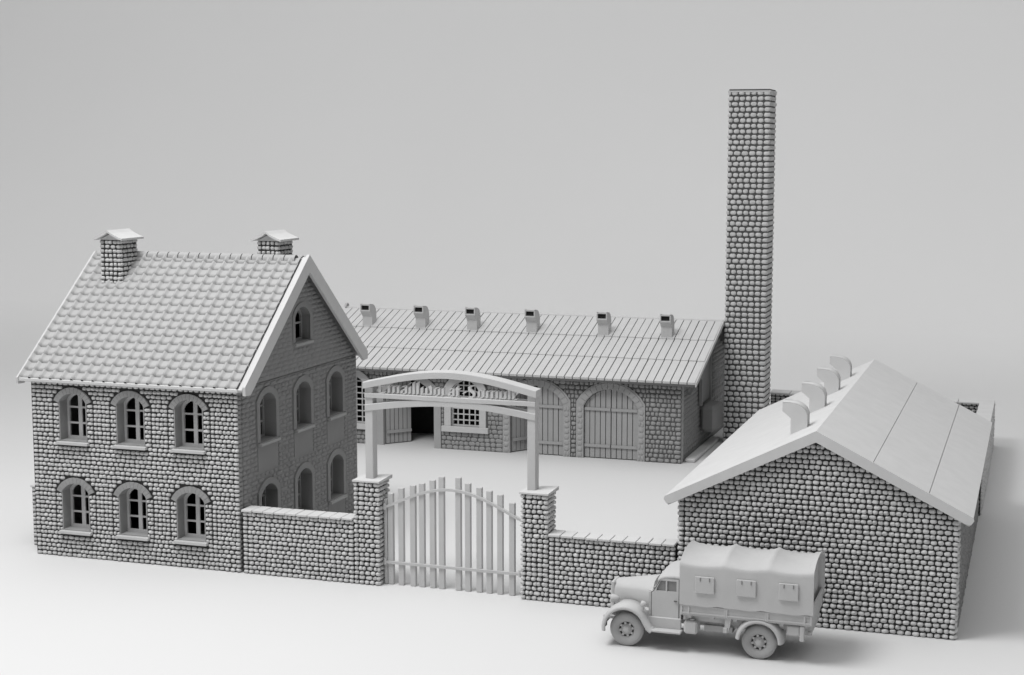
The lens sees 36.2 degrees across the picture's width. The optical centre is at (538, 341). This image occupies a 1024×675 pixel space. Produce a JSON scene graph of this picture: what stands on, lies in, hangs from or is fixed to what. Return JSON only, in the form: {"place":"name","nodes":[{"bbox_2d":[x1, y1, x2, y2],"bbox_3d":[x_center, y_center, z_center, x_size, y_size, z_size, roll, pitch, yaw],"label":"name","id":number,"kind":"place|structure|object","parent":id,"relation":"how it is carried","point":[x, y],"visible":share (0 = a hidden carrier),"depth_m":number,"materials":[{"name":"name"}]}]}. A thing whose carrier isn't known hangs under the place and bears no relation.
{"place":"outdoors","nodes":[
{"label":"outdoors","id":0,"kind":"place"},
{"bbox_2d":[30,484,36,544],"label":"yard wall","id":1,"kind":"structure","parent":0,"point":[34,513],"depth_m":51.64,"materials":[{"name":"stone"}]},
{"bbox_2d":[16,228,367,571],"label":"brick house","id":2,"kind":"structure","parent":0,"point":[181,400],"depth_m":50.06,"materials":[{"name":"brick"}]},
{"bbox_2d":[55,394,89,445],"bbox_3d":[-14.741,2.453,49.834,1.160,1.650,0.610,2,7,18],"label":"window","id":3,"kind":"structure","parent":2,"relation":"in","point":[80,406],"depth_m":50.09,"materials":[{"name":"grey ceramic"}]},
{"bbox_2d":[59,484,92,535],"bbox_3d":[-14.747,5.336,50.192,1.160,1.640,0.610,2,7,18],"label":"window","id":4,"kind":"structure","parent":2,"relation":"in","point":[83,495],"depth_m":50.44,"materials":[{"name":"grey ceramic"}]},
{"bbox_2d":[113,397,147,449],"bbox_3d":[-12.751,2.536,49.200,1.160,1.650,0.610,2,7,18],"label":"window","id":5,"kind":"structure","parent":2,"relation":"in","point":[137,410],"depth_m":49.46,"materials":[{"name":"grey ceramic"}]},
{"bbox_2d":[115,488,150,540],"bbox_3d":[-12.758,5.419,49.557,1.160,1.640,0.610,2,7,18],"label":"window","id":6,"kind":"structure","parent":2,"relation":"in","point":[140,500],"depth_m":49.81,"materials":[{"name":"grey ceramic"}]},
{"bbox_2d":[171,400,206,454],"bbox_3d":[-10.781,2.618,48.572,1.160,1.650,0.610,2,7,18],"label":"window","id":7,"kind":"structure","parent":2,"relation":"in","point":[195,413],"depth_m":48.82,"materials":[{"name":"grey ceramic"}]},
{"bbox_2d":[173,493,208,545],"bbox_3d":[-10.787,5.501,48.929,1.160,1.640,0.610,2,7,18],"label":"window","id":8,"kind":"structure","parent":2,"relation":"in","point":[198,520],"depth_m":49.18,"materials":[{"name":"grey ceramic"}]},
{"bbox_2d":[262,488,265,505],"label":"window","id":9,"kind":"structure","parent":2,"relation":"in","point":[264,493],"depth_m":50.65,"materials":[{"name":"ceramic"}]},
{"bbox_2d":[258,398,280,446],"bbox_3d":[-8.786,2.432,49.781,0.590,1.630,1.280,2,7,18],"label":"window","id":10,"kind":"structure","parent":2,"relation":"in","point":[273,440],"depth_m":50.26,"materials":[{"name":"ceramic"}]},
{"bbox_2d":[294,309,313,346],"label":"window","id":11,"kind":"structure","parent":2,"relation":"in","point":[299,312],"depth_m":52.18,"materials":[{"name":"ceramic"}]},
{"bbox_2d":[294,387,314,432],"bbox_3d":[-8.014,2.139,52.162,0.590,1.630,1.280,2,7,18],"label":"window","id":12,"kind":"structure","parent":2,"relation":"in","point":[298,400],"depth_m":52.65,"materials":[{"name":"ceramic"}]},
{"bbox_2d":[298,473,316,510],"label":"window","id":13,"kind":"structure","parent":2,"relation":"in","point":[299,479],"depth_m":53.06,"materials":[{"name":"ceramic"}]},
{"bbox_2d":[327,378,346,420],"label":"window","id":14,"kind":"structure","parent":2,"relation":"in","point":[330,390],"depth_m":55.01,"materials":[{"name":"ceramic"}]},
{"bbox_2d":[328,460,347,503],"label":"window","id":15,"kind":"structure","parent":2,"relation":"in","point":[345,495],"depth_m":55.37,"materials":[{"name":"ceramic"}]},
{"bbox_2d":[0,0,1023,674],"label":"ground","id":16,"kind":"structure","parent":0,"point":[554,156],"depth_m":138.19,"materials":[{"name":"grey"}]},
{"bbox_2d":[241,505,356,582],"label":"yard wall","id":17,"kind":"structure","parent":16,"relation":"on","point":[301,543],"depth_m":47.72,"materials":[{"name":"stone"}]},
{"bbox_2d":[352,474,391,585],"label":"gate pillar","id":18,"kind":"structure","parent":16,"relation":"on","point":[369,498],"depth_m":46.98,"materials":[{"name":"stone"}]},
{"bbox_2d":[362,370,540,489],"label":"entrance arch","id":19,"kind":"structure","parent":18,"relation":"on","point":[414,395],"depth_m":45.78,"materials":[{"name":"grey ceramic"}]},
{"bbox_2d":[383,476,522,595],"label":"picket gate","id":20,"kind":"structure","parent":18,"relation":"attached to","point":[389,561],"depth_m":46.42,"materials":[{"name":"grey wood"}]},
{"bbox_2d":[344,303,724,463],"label":"workshop","id":21,"kind":"structure","parent":16,"relation":"on","point":[644,389],"depth_m":67.99,"materials":[{"name":"brick"}]},
{"bbox_2d":[356,371,369,429],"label":"window","id":22,"kind":"structure","parent":21,"relation":"in","point":[361,375],"depth_m":69.44,"materials":[{"name":"grey ceramic"}]},
{"bbox_2d":[385,380,411,442],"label":"door leaf","id":23,"kind":"structure","parent":21,"relation":"in","point":[397,420],"depth_m":69.64,"materials":[{"name":"wood"}]},
{"bbox_2d":[441,379,488,433],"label":"window","id":24,"kind":"structure","parent":21,"relation":"in","point":[481,428],"depth_m":67.98,"materials":[{"name":"grey ceramic"}]},
{"bbox_2d":[511,386,533,450],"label":"door leaf","id":25,"kind":"structure","parent":21,"relation":"in","point":[518,425],"depth_m":67.78,"materials":[{"name":"wood"}]},
{"bbox_2d":[538,386,562,454],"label":"door leaf","id":26,"kind":"structure","parent":21,"relation":"in","point":[550,405],"depth_m":66.91,"materials":[{"name":"wood"}]},
{"bbox_2d":[584,390,611,457],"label":"door leaf","id":27,"kind":"structure","parent":21,"relation":"in","point":[598,413],"depth_m":66.26,"materials":[{"name":"wood"}]},
{"bbox_2d":[611,390,637,459],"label":"door leaf","id":28,"kind":"structure","parent":21,"relation":"in","point":[624,411],"depth_m":65.92,"materials":[{"name":"wood"}]},
{"bbox_2d":[698,353,711,405],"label":"loading door","id":29,"kind":"structure","parent":21,"relation":"in","point":[705,384],"depth_m":69.08,"materials":[{"name":"paint"}]},
{"bbox_2d":[519,486,558,600],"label":"gate pillar","id":30,"kind":"structure","parent":16,"relation":"on","point":[538,511],"depth_m":45.37,"materials":[{"name":"stone"}]},
{"bbox_2d":[548,530,678,606],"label":"yard wall","id":31,"kind":"structure","parent":16,"relation":"on","point":[586,568],"depth_m":44.87,"materials":[{"name":"stone"}]},
{"bbox_2d":[685,436,719,462],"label":"kerb","id":32,"kind":"structure","parent":16,"relation":"on","point":[701,450],"depth_m":67.57,"materials":[{"name":"grey ceramic"}]},
{"bbox_2d":[602,540,824,658],"bbox_3d":[4.555,6.719,41.431,5.680,2.690,2.212,2,7,18],"label":"truck","id":33,"kind":"object","parent":16,"relation":"on","point":[767,599],"visible":1,"depth_m":40.41,"materials":[{"name":"ceramic"}]},
{"bbox_2d":[723,89,776,441],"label":"factory chimney","id":34,"kind":"object","parent":16,"relation":"on","point":[751,136],"visible":0.97,"depth_m":68.72,"materials":[{"name":"brick"}]},
{"bbox_2d":[664,355,991,639],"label":"shed","id":35,"kind":"structure","parent":16,"relation":"on","point":[866,477],"depth_m":42.94,"materials":[{"name":"stone"}]},
{"bbox_2d":[770,389,979,412],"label":"yard wall","id":36,"kind":"structure","parent":16,"relation":"on","point":[972,405],"depth_m":70.44,"materials":[{"name":"ceramic"}]},
{"bbox_2d":[976,400,994,515],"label":"yard wall","id":37,"kind":"structure","parent":16,"relation":"on","point":[986,409],"depth_m":64.68,"materials":[{"name":"ceramic"}]}
]}

